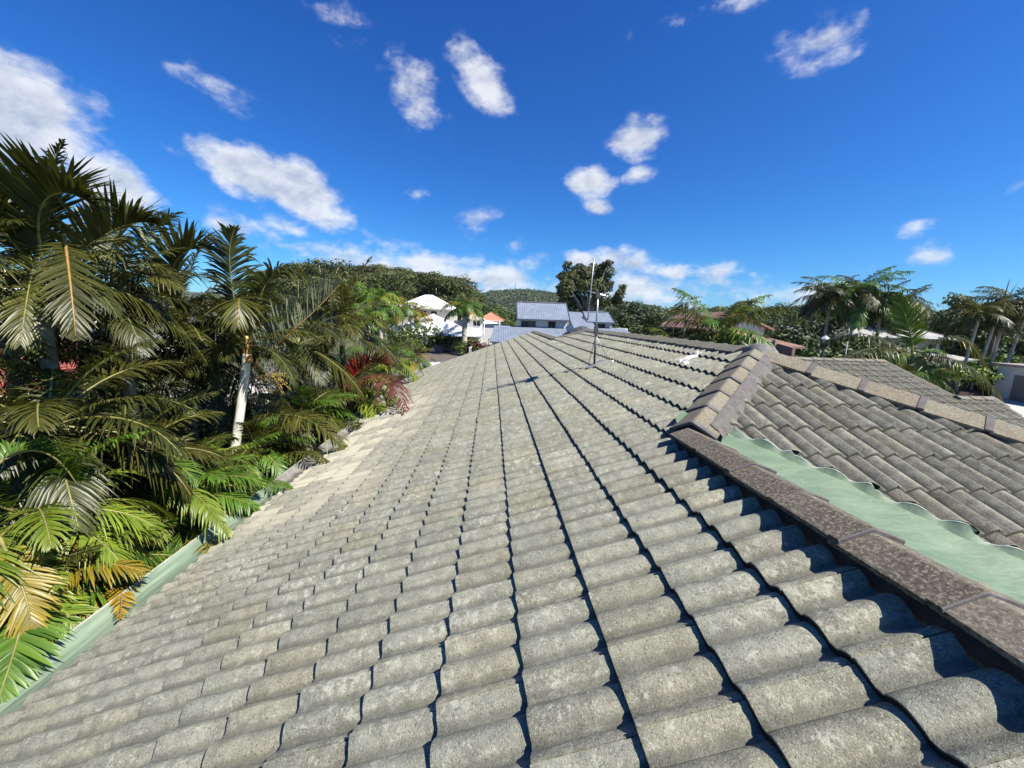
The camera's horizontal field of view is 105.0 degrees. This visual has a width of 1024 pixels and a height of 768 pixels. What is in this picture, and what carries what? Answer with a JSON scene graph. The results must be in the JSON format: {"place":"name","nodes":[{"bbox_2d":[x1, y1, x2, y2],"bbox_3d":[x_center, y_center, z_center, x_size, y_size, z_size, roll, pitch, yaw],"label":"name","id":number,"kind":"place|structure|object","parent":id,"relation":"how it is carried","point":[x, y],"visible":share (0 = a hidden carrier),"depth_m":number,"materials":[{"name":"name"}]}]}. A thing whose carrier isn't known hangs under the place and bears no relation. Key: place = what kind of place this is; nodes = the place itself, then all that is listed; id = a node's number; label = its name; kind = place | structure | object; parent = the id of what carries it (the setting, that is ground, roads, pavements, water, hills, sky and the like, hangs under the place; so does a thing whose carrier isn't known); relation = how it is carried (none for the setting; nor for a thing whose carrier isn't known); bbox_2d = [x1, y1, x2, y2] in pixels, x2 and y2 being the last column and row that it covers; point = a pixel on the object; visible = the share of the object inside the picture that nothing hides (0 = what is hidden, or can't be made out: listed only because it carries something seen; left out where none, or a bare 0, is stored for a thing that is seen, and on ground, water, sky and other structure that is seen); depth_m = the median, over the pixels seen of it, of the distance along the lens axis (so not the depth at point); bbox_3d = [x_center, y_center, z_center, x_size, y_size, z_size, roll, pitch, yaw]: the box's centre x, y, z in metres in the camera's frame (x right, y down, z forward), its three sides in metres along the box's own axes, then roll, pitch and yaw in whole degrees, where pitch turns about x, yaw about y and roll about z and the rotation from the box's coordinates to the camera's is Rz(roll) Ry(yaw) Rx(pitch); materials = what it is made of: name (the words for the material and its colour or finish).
{"place":"outdoors","nodes":[
{"label":"outdoors","id":0,"kind":"place"},
{"bbox_2d":[255,305,390,334],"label":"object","id":1,"kind":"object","parent":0,"point":[329,320],"depth_m":102.61,"materials":[{"name":"green plant"}]},
{"bbox_2d":[359,274,406,314],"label":"gum tree","id":2,"kind":"object","parent":1,"relation":"on","point":[377,279],"visible":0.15,"depth_m":98.24,"materials":[{"name":"green plant"}]},
{"bbox_2d":[361,270,420,326],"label":"gum tree","id":3,"kind":"object","parent":1,"relation":"on","point":[395,278],"visible":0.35,"depth_m":97.80,"materials":[{"name":"green plant"}]},
{"bbox_2d":[201,349,467,403],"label":"road","id":4,"kind":"structure","parent":0,"point":[440,356],"depth_m":50.05,"materials":[{"name":"grey asphalt"}]},
{"bbox_2d":[336,281,388,354],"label":"palm tree","id":5,"kind":"object","parent":4,"relation":"on","point":[359,286],"visible":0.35,"depth_m":43.41,"materials":[{"name":"green plant"}]},
{"bbox_2d":[324,339,410,381],"bbox_3d":[-9.587,-0.969,24.961,6.717,3.720,4.796,-2,10,-21],"label":"understorey shrub","id":6,"kind":"object","parent":4,"relation":"on","point":[400,351],"visible":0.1,"depth_m":24.41,"materials":[{"name":"green plant"}]},
{"bbox_2d":[339,300,397,355],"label":"palm tree","id":7,"kind":"object","parent":4,"relation":"on","point":[364,311],"visible":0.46,"depth_m":34.80,"materials":[{"name":"green plant"}]},
{"bbox_2d":[348,279,407,338],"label":"palm tree","id":8,"kind":"object","parent":4,"relation":"on","point":[392,306],"visible":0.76,"depth_m":41.89,"materials":[{"name":"green plant"}]},
{"bbox_2d":[388,296,420,351],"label":"palm tree","id":9,"kind":"object","parent":4,"relation":"on","point":[403,307],"visible":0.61,"depth_m":55.79,"materials":[{"name":"green plant"}]},
{"bbox_2d":[373,320,443,354],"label":"tree","id":10,"kind":"object","parent":4,"relation":"on","point":[409,331],"visible":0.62,"depth_m":51.22,"materials":[{"name":"green plant"}]},
{"bbox_2d":[400,300,433,349],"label":"palm tree","id":11,"kind":"object","parent":4,"relation":"on","point":[417,318],"visible":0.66,"depth_m":57.78,"materials":[{"name":"green plant"}]},
{"bbox_2d":[432,332,455,351],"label":"shrub","id":12,"kind":"object","parent":4,"relation":"on","point":[440,339],"visible":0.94,"depth_m":58.10,"materials":[{"name":"green plant"}]},
{"bbox_2d":[440,289,485,354],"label":"palm tree","id":13,"kind":"object","parent":4,"relation":"on","point":[466,307],"visible":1,"depth_m":54.26,"materials":[{"name":"green plant"}]},
{"bbox_2d":[453,338,482,354],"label":"shrub","id":14,"kind":"object","parent":4,"relation":"on","point":[460,346],"visible":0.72,"depth_m":54.20,"materials":[{"name":"green plant"}]},
{"bbox_2d":[0,0,1023,310],"label":"sky","id":15,"kind":"structure","parent":0,"point":[728,152],"materials":[{"name":"blue"}]},
{"bbox_2d":[198,312,993,494],"bbox_3d":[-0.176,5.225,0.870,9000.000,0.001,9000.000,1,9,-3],"label":"ground","id":16,"kind":"structure","parent":0,"point":[350,344],"depth_m":67.30,"materials":[{"name":"green plant"}]},
{"bbox_2d":[0,539,146,703],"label":"cane palm","id":17,"kind":"object","parent":16,"relation":"on","point":[24,655],"visible":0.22,"depth_m":2.87,"materials":[{"name":"green plant"}]},
{"bbox_2d":[0,252,154,437],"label":"palm tree","id":18,"kind":"object","parent":16,"relation":"on","point":[10,362],"visible":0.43,"depth_m":4.90,"materials":[{"name":"green plant"}]},
{"bbox_2d":[1,515,165,670],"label":"cane palm","id":19,"kind":"object","parent":16,"relation":"on","point":[136,571],"visible":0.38,"depth_m":3.53,"materials":[{"name":"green plant"}]},
{"bbox_2d":[1,431,171,533],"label":"cane palm","id":20,"kind":"object","parent":16,"relation":"on","point":[130,432],"visible":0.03,"depth_m":4.79,"materials":[{"name":"green plant"}]},
{"bbox_2d":[0,430,176,657],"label":"cane palm","id":21,"kind":"object","parent":16,"relation":"on","point":[23,586],"visible":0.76,"depth_m":3.29,"materials":[{"name":"green plant"}]},
{"bbox_2d":[0,132,189,414],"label":"palm tree","id":22,"kind":"object","parent":16,"relation":"on","point":[34,193],"visible":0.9,"depth_m":4.18,"materials":[{"name":"green plant"}]},
{"bbox_2d":[0,335,194,540],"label":"cane palm","id":23,"kind":"object","parent":16,"relation":"on","point":[41,420],"visible":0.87,"depth_m":4.00,"materials":[{"name":"green plant"}]},
{"bbox_2d":[0,234,204,457],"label":"palm tree","id":24,"kind":"object","parent":16,"relation":"on","point":[98,338],"visible":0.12,"depth_m":6.29,"materials":[{"name":"green plant"}]},
{"bbox_2d":[0,386,233,552],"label":"cane palm","id":25,"kind":"object","parent":16,"relation":"on","point":[153,463],"visible":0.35,"depth_m":4.77,"materials":[{"name":"green plant"}]},
{"bbox_2d":[0,183,238,550],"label":"palm tree","id":26,"kind":"object","parent":16,"relation":"on","point":[131,337],"visible":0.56,"depth_m":5.56,"materials":[{"name":"green plant"}]},
{"bbox_2d":[38,496,202,619],"bbox_3d":[-4.248,2.794,4.289,2.020,3.405,2.035,1,9,-3],"label":"cane palm","id":27,"kind":"object","parent":16,"relation":"on","point":[70,565],"visible":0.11,"depth_m":3.55,"materials":[{"name":"green plant"}]},
{"bbox_2d":[1,385,259,484],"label":"understorey shrub","id":28,"kind":"object","parent":16,"relation":"on","point":[140,387],"visible":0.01,"depth_m":8.97,"materials":[{"name":"green plant"}]},
{"bbox_2d":[19,362,269,466],"bbox_3d":[-8.893,1.400,10.199,6.901,3.950,5.851,1,9,-3],"label":"understorey shrub","id":29,"kind":"object","parent":16,"relation":"on","point":[206,429],"visible":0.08,"depth_m":8.93,"materials":[{"name":"green plant"}]},
{"bbox_2d":[56,280,267,432],"bbox_3d":[-6.611,0.893,7.496,3.202,5.948,3.248,1,9,-3],"label":"palm tree","id":30,"kind":"object","parent":16,"relation":"on","point":[161,387],"visible":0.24,"depth_m":6.86,"materials":[{"name":"green plant"}]},
{"bbox_2d":[100,465,261,579],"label":"cane palm","id":31,"kind":"object","parent":16,"relation":"on","point":[215,506],"visible":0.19,"depth_m":4.63,"materials":[{"name":"green plant"}]},
{"bbox_2d":[93,218,272,441],"bbox_3d":[-6.399,0.415,7.737,3.091,6.824,3.188,1,9,-3],"label":"palm tree","id":32,"kind":"object","parent":16,"relation":"on","point":[187,238],"visible":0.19,"depth_m":6.98,"materials":[{"name":"green plant"}]},
{"bbox_2d":[128,419,249,532],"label":"cane palm","id":33,"kind":"object","parent":16,"relation":"on","point":[226,436],"visible":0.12,"depth_m":6.65,"materials":[{"name":"green plant"}]},
{"bbox_2d":[136,442,257,556],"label":"cane palm","id":34,"kind":"object","parent":16,"relation":"on","point":[235,458],"visible":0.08,"depth_m":5.54,"materials":[{"name":"green plant"}]},
{"bbox_2d":[132,463,269,561],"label":"cane palm","id":35,"kind":"object","parent":16,"relation":"on","point":[215,480],"visible":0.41,"depth_m":5.02,"materials":[{"name":"green plant"}]},
{"bbox_2d":[136,308,299,450],"bbox_3d":[-6.393,0.910,8.641,3.291,5.553,3.500,1,9,-3],"label":"palm tree","id":36,"kind":"object","parent":16,"relation":"on","point":[217,402],"visible":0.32,"depth_m":8.20,"materials":[{"name":"green plant"}]},
{"bbox_2d":[175,405,267,461],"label":"cane palm","id":37,"kind":"object","parent":16,"relation":"on","point":[243,441],"visible":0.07,"depth_m":9.09,"materials":[{"name":"green plant"}]},
{"bbox_2d":[137,348,330,453],"bbox_3d":[-9.078,0.847,12.768,6.262,4.182,6.217,1,9,-3],"label":"understorey shrub","id":38,"kind":"object","parent":16,"relation":"on","point":[264,365],"visible":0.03,"depth_m":13.68,"materials":[{"name":"green plant"}]},
{"bbox_2d":[191,431,289,528],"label":"cane palm","id":39,"kind":"object","parent":16,"relation":"on","point":[256,442],"visible":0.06,"depth_m":6.65,"materials":[{"name":"green plant"}]},
{"bbox_2d":[168,220,349,455],"bbox_3d":[-4.727,0.562,7.537,2.872,6.743,3.079,-3,11,-27],"label":"palm tree","id":40,"kind":"object","parent":16,"relation":"on","point":[247,318],"visible":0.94,"depth_m":6.99,"materials":[{"name":"green plant"}]},
{"bbox_2d":[204,413,322,497],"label":"cane palm","id":41,"kind":"object","parent":16,"relation":"on","point":[279,443],"visible":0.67,"depth_m":6.87,"materials":[{"name":"green plant"}]},
{"bbox_2d":[227,382,319,439],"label":"cane palm","id":42,"kind":"object","parent":16,"relation":"on","point":[269,397],"visible":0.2,"depth_m":11.77,"materials":[{"name":"green plant"}]},
{"bbox_2d":[247,433,316,493],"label":"cane palm","id":43,"kind":"object","parent":16,"relation":"on","point":[309,437],"visible":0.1,"depth_m":8.00,"materials":[{"name":"green plant"}]},
{"bbox_2d":[238,448,329,495],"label":"cane palm","id":44,"kind":"object","parent":16,"relation":"on","point":[287,484],"visible":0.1,"depth_m":6.43,"materials":[{"name":"green plant"}]},
{"bbox_2d":[226,347,373,403],"bbox_3d":[-9.446,0.342,16.611,7.109,3.899,5.604,1,9,-3],"label":"understorey shrub","id":45,"kind":"object","parent":16,"relation":"on","point":[328,383],"visible":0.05,"depth_m":17.22,"materials":[{"name":"green plant"}]},
{"bbox_2d":[216,280,386,454],"bbox_3d":[-5.366,0.458,9.902,3.690,6.099,3.866,7,11,28],"label":"palm tree","id":46,"kind":"object","parent":16,"relation":"on","point":[330,362],"visible":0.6,"depth_m":9.92,"materials":[{"name":"green plant"}]},
{"bbox_2d":[276,274,331,325],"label":"gum tree","id":47,"kind":"object","parent":16,"relation":"on","point":[292,285],"visible":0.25,"depth_m":87.39,"materials":[{"name":"green plant"}]},
{"bbox_2d":[246,388,363,464],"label":"cane palm","id":48,"kind":"object","parent":16,"relation":"on","point":[315,434],"visible":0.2,"depth_m":9.45,"materials":[{"name":"green plant"}]},
{"bbox_2d":[257,386,361,460],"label":"cane palm","id":49,"kind":"object","parent":16,"relation":"on","point":[311,402],"visible":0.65,"depth_m":8.91,"materials":[{"name":"green plant"}]},
{"bbox_2d":[277,257,361,322],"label":"gum tree","id":50,"kind":"object","parent":16,"relation":"on","point":[319,265],"visible":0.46,"depth_m":89.90,"materials":[{"name":"green plant"}]},
{"bbox_2d":[300,275,356,329],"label":"gum tree","id":51,"kind":"object","parent":16,"relation":"on","point":[344,279],"visible":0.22,"depth_m":89.47,"materials":[{"name":"green plant"}]},
{"bbox_2d":[274,256,401,417],"bbox_3d":[-5.119,-0.253,11.729,3.439,6.917,3.588,-5,12,-36],"label":"palm tree","id":52,"kind":"object","parent":16,"relation":"on","point":[351,327],"visible":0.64,"depth_m":11.21,"materials":[{"name":"green plant"}]},
{"bbox_2d":[297,364,381,418],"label":"cane palm","id":53,"kind":"object","parent":16,"relation":"on","point":[354,378],"visible":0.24,"depth_m":11.33,"materials":[{"name":"green plant"}]},
{"bbox_2d":[327,356,402,402],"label":"cane palm","id":54,"kind":"object","parent":16,"relation":"on","point":[369,367],"visible":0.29,"depth_m":14.22,"materials":[{"name":"green plant"}]},
{"bbox_2d":[325,347,413,419],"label":"palm tree","id":55,"kind":"object","parent":16,"relation":"on","point":[373,407],"visible":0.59,"depth_m":10.32,"materials":[{"name":"brown plant"}]},
{"bbox_2d":[338,327,424,395],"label":"palm tree","id":56,"kind":"object","parent":16,"relation":"on","point":[396,346],"visible":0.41,"depth_m":15.50,"materials":[{"name":"green plant"}]},
{"bbox_2d":[392,345,435,378],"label":"palm tree","id":57,"kind":"object","parent":16,"relation":"on","point":[427,363],"visible":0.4,"depth_m":20.87,"materials":[{"name":"green plant"}]},
{"bbox_2d":[390,284,443,318],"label":"gum tree","id":58,"kind":"object","parent":16,"relation":"on","point":[410,292],"visible":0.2,"depth_m":95.12,"materials":[{"name":"green plant"}]},
{"bbox_2d":[411,271,453,301],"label":"gum tree","id":59,"kind":"object","parent":16,"relation":"on","point":[438,282],"visible":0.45,"depth_m":95.55,"materials":[{"name":"green plant"}]},
{"bbox_2d":[385,295,484,352],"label":"white roofed house","id":60,"kind":"structure","parent":16,"relation":"on","point":[453,328],"depth_m":59.48,"materials":[{"name":"paint"}]},
{"bbox_2d":[420,273,477,300],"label":"gum tree","id":61,"kind":"object","parent":16,"relation":"on","point":[460,279],"visible":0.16,"depth_m":100.22,"materials":[{"name":"green plant"}]},
{"bbox_2d":[434,280,491,302],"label":"gum tree","id":62,"kind":"object","parent":16,"relation":"on","point":[467,288],"visible":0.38,"depth_m":96.88,"materials":[{"name":"green plant"}]},
{"bbox_2d":[461,317,484,341],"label":"white house","id":63,"kind":"structure","parent":16,"relation":"on","point":[477,326],"depth_m":65.10,"materials":[{"name":"paint"}]},
{"bbox_2d":[483,312,503,343],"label":"orange roofed house","id":64,"kind":"structure","parent":16,"relation":"on","point":[492,317],"depth_m":79.18,"materials":[{"name":"paint"}]},
{"bbox_2d":[0,329,1023,767],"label":"tiled house","id":65,"kind":"structure","parent":16,"relation":"on","point":[534,549],"depth_m":2.10,"materials":[{"name":"tile"}]},
{"bbox_2d":[582,258,607,368],"bbox_3d":[1.444,-1.186,6.736,0.502,1.848,0.430,5,10,16],"label":"tv antenna","id":66,"kind":"object","parent":65,"relation":"on","point":[598,294],"visible":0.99,"depth_m":6.69,"materials":[{"name":"metal"}]},
{"bbox_2d":[490,301,629,344],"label":"blue roofed house","id":67,"kind":"structure","parent":16,"relation":"on","point":[554,319],"depth_m":50.23,"materials":[{"name":"metal"}]},
{"bbox_2d":[555,259,626,314],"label":"gum tree","id":68,"kind":"object","parent":16,"relation":"on","point":[574,278],"visible":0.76,"depth_m":79.05,"materials":[{"name":"green plant"}]},
{"bbox_2d":[611,308,645,333],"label":"dense tree","id":69,"kind":"object","parent":16,"relation":"on","point":[622,320],"visible":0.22,"depth_m":54.77,"materials":[{"name":"green plant"}]},
{"bbox_2d":[611,300,650,333],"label":"dense tree","id":70,"kind":"object","parent":16,"relation":"on","point":[640,315],"visible":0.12,"depth_m":60.07,"materials":[{"name":"green plant"}]},
{"bbox_2d":[643,313,671,333],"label":"dense tree","id":71,"kind":"object","parent":16,"relation":"on","point":[656,319],"visible":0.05,"depth_m":60.78,"materials":[{"name":"green plant"}]},
{"bbox_2d":[651,288,792,352],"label":"palm tree","id":72,"kind":"object","parent":16,"relation":"on","point":[729,322],"visible":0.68,"depth_m":18.67,"materials":[{"name":"green plant"}]},
{"bbox_2d":[778,312,805,327],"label":"forest tree","id":73,"kind":"object","parent":16,"relation":"on","point":[788,317],"visible":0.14,"depth_m":89.80,"materials":[{"name":"green plant"}]},
{"bbox_2d":[764,329,862,357],"bbox_3d":[26.793,-2.620,37.485,8.851,5.277,8.727,1,9,-3],"label":"shrub","id":74,"kind":"object","parent":16,"relation":"on","point":[832,335],"visible":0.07,"depth_m":34.61,"materials":[{"name":"green plant"}]},
{"bbox_2d":[793,313,853,338],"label":"dense tree","id":75,"kind":"object","parent":16,"relation":"on","point":[821,327],"visible":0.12,"depth_m":46.16,"materials":[{"name":"green plant"}]},
{"bbox_2d":[762,318,891,358],"bbox_3d":[26.980,-2.724,35.457,11.056,6.162,9.782,1,9,-3],"label":"shrub","id":76,"kind":"object","parent":16,"relation":"on","point":[809,350],"visible":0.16,"depth_m":33.05,"materials":[{"name":"green plant"}]},
{"bbox_2d":[790,275,879,336],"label":"palm tree","id":77,"kind":"object","parent":16,"relation":"on","point":[813,300],"visible":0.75,"depth_m":38.77,"materials":[{"name":"green plant"}]},
{"bbox_2d":[815,264,914,333],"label":"palm tree","id":78,"kind":"object","parent":16,"relation":"on","point":[864,302],"visible":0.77,"depth_m":37.30,"materials":[{"name":"green plant"}]},
{"bbox_2d":[809,333,938,372],"bbox_3d":[31.313,-2.218,36.465,9.627,5.123,11.368,-7,13,-42],"label":"shrub","id":79,"kind":"object","parent":16,"relation":"on","point":[907,348],"visible":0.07,"depth_m":34.07,"materials":[{"name":"green plant"}]},
{"bbox_2d":[794,321,979,378],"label":"grey tiled house","id":80,"kind":"structure","parent":16,"relation":"on","point":[932,336],"depth_m":44.94,"materials":[{"name":"tile"}]},
{"bbox_2d":[847,279,926,337],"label":"palm tree","id":81,"kind":"object","parent":16,"relation":"on","point":[871,318],"visible":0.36,"depth_m":37.80,"materials":[{"name":"green plant"}]},
{"bbox_2d":[875,284,934,329],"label":"palm tree","id":82,"kind":"object","parent":16,"relation":"on","point":[927,305],"visible":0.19,"depth_m":44.18,"materials":[{"name":"green plant"}]},
{"bbox_2d":[816,292,1003,402],"bbox_3d":[18.848,-1.147,20.452,9.205,7.425,5.155,1,9,-3],"label":"palm tree","id":83,"kind":"object","parent":16,"relation":"on","point":[900,303],"visible":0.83,"depth_m":20.54,"materials":[{"name":"green plant"}]},
{"bbox_2d":[928,361,1007,390],"bbox_3d":[40.804,-0.830,36.009,7.924,3.164,8.287,1,9,-3],"label":"shrub","id":84,"kind":"object","parent":16,"relation":"on","point":[989,372],"visible":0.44,"depth_m":34.03,"materials":[{"name":"green plant"}]},
{"bbox_2d":[926,308,1013,363],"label":"dense tree","id":85,"kind":"object","parent":16,"relation":"on","point":[979,342],"visible":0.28,"depth_m":47.68,"materials":[{"name":"green plant"}]},
{"bbox_2d":[924,293,1023,344],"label":"sparse gum tree","id":86,"kind":"object","parent":16,"relation":"on","point":[956,300],"visible":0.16,"depth_m":50.31,"materials":[{"name":"green plant"}]},
{"bbox_2d":[940,292,1020,392],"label":"palm tree","id":87,"kind":"object","parent":16,"relation":"on","point":[969,320],"visible":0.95,"depth_m":34.35,"materials":[{"name":"green plant"}]},
{"bbox_2d":[955,286,1023,365],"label":"palm tree","id":88,"kind":"object","parent":16,"relation":"on","point":[1007,306],"visible":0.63,"depth_m":34.55,"materials":[{"name":"green plant"}]},
{"bbox_2d":[960,326,1023,359],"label":"dense tree","id":89,"kind":"object","parent":16,"relation":"on","point":[1019,348],"visible":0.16,"depth_m":51.16,"materials":[{"name":"green plant"}]},
{"bbox_2d":[961,307,1023,390],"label":"palm tree","id":90,"kind":"object","parent":16,"relation":"on","point":[987,325],"visible":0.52,"depth_m":34.90,"materials":[{"name":"green plant"}]},
{"bbox_2d":[967,354,1023,364],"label":"shrub","id":91,"kind":"object","parent":16,"relation":"on","point":[1003,358],"visible":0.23,"depth_m":36.41,"materials":[{"name":"green plant"}]},
{"bbox_2d":[984,289,1023,362],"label":"palm tree","id":92,"kind":"object","parent":16,"relation":"on","point":[1016,321],"visible":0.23,"depth_m":35.14,"materials":[{"name":"green plant"}]},
{"bbox_2d":[659,312,805,348],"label":"cream gable house","id":93,"kind":"structure","parent":0,"point":[764,327],"depth_m":33.83,"materials":[{"name":"ceramic"}]},
{"bbox_2d":[758,337,795,356],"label":"brick wall","id":94,"kind":"structure","parent":0,"point":[783,349],"depth_m":25.73,"materials":[{"name":"beige brick"}]},
{"bbox_2d":[899,363,961,394],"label":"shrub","id":95,"kind":"object","parent":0,"point":[939,380],"visible":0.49,"depth_m":19.75,"materials":[{"name":"green plant"}]},
{"bbox_2d":[997,398,1023,416],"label":"driveway","id":96,"kind":"structure","parent":0,"point":[1017,406],"depth_m":30.20,"materials":[{"name":"concrete"}]},
{"bbox_2d":[990,362,1023,401],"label":"garage","id":97,"kind":"structure","parent":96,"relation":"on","point":[1011,387],"depth_m":32.66,"materials":[{"name":"grey paint"}]},
{"bbox_2d":[1009,375,1023,401],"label":"roller door","id":98,"kind":"structure","parent":97,"relation":"in","point":[1017,390],"depth_m":32.14,"materials":[{"name":"grey metal"}]},
{"bbox_3d":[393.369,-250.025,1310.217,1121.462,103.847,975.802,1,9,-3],"label":"hill","id":99,"kind":"structure","parent":0,"visible":0},
{"bbox_2d":[480,288,662,315],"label":"distant woods","id":100,"kind":"object","parent":99,"relation":"on","point":[500,297],"visible":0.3,"depth_m":1213.25,"materials":[{"name":"green plant"}]},
{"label":"hill","id":101,"kind":"structure","parent":0,"visible":0},
{"bbox_2d":[648,305,830,315],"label":"distant woods","id":102,"kind":"object","parent":101,"relation":"on","point":[665,310],"visible":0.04,"depth_m":722.76,"materials":[{"name":"green plant"}]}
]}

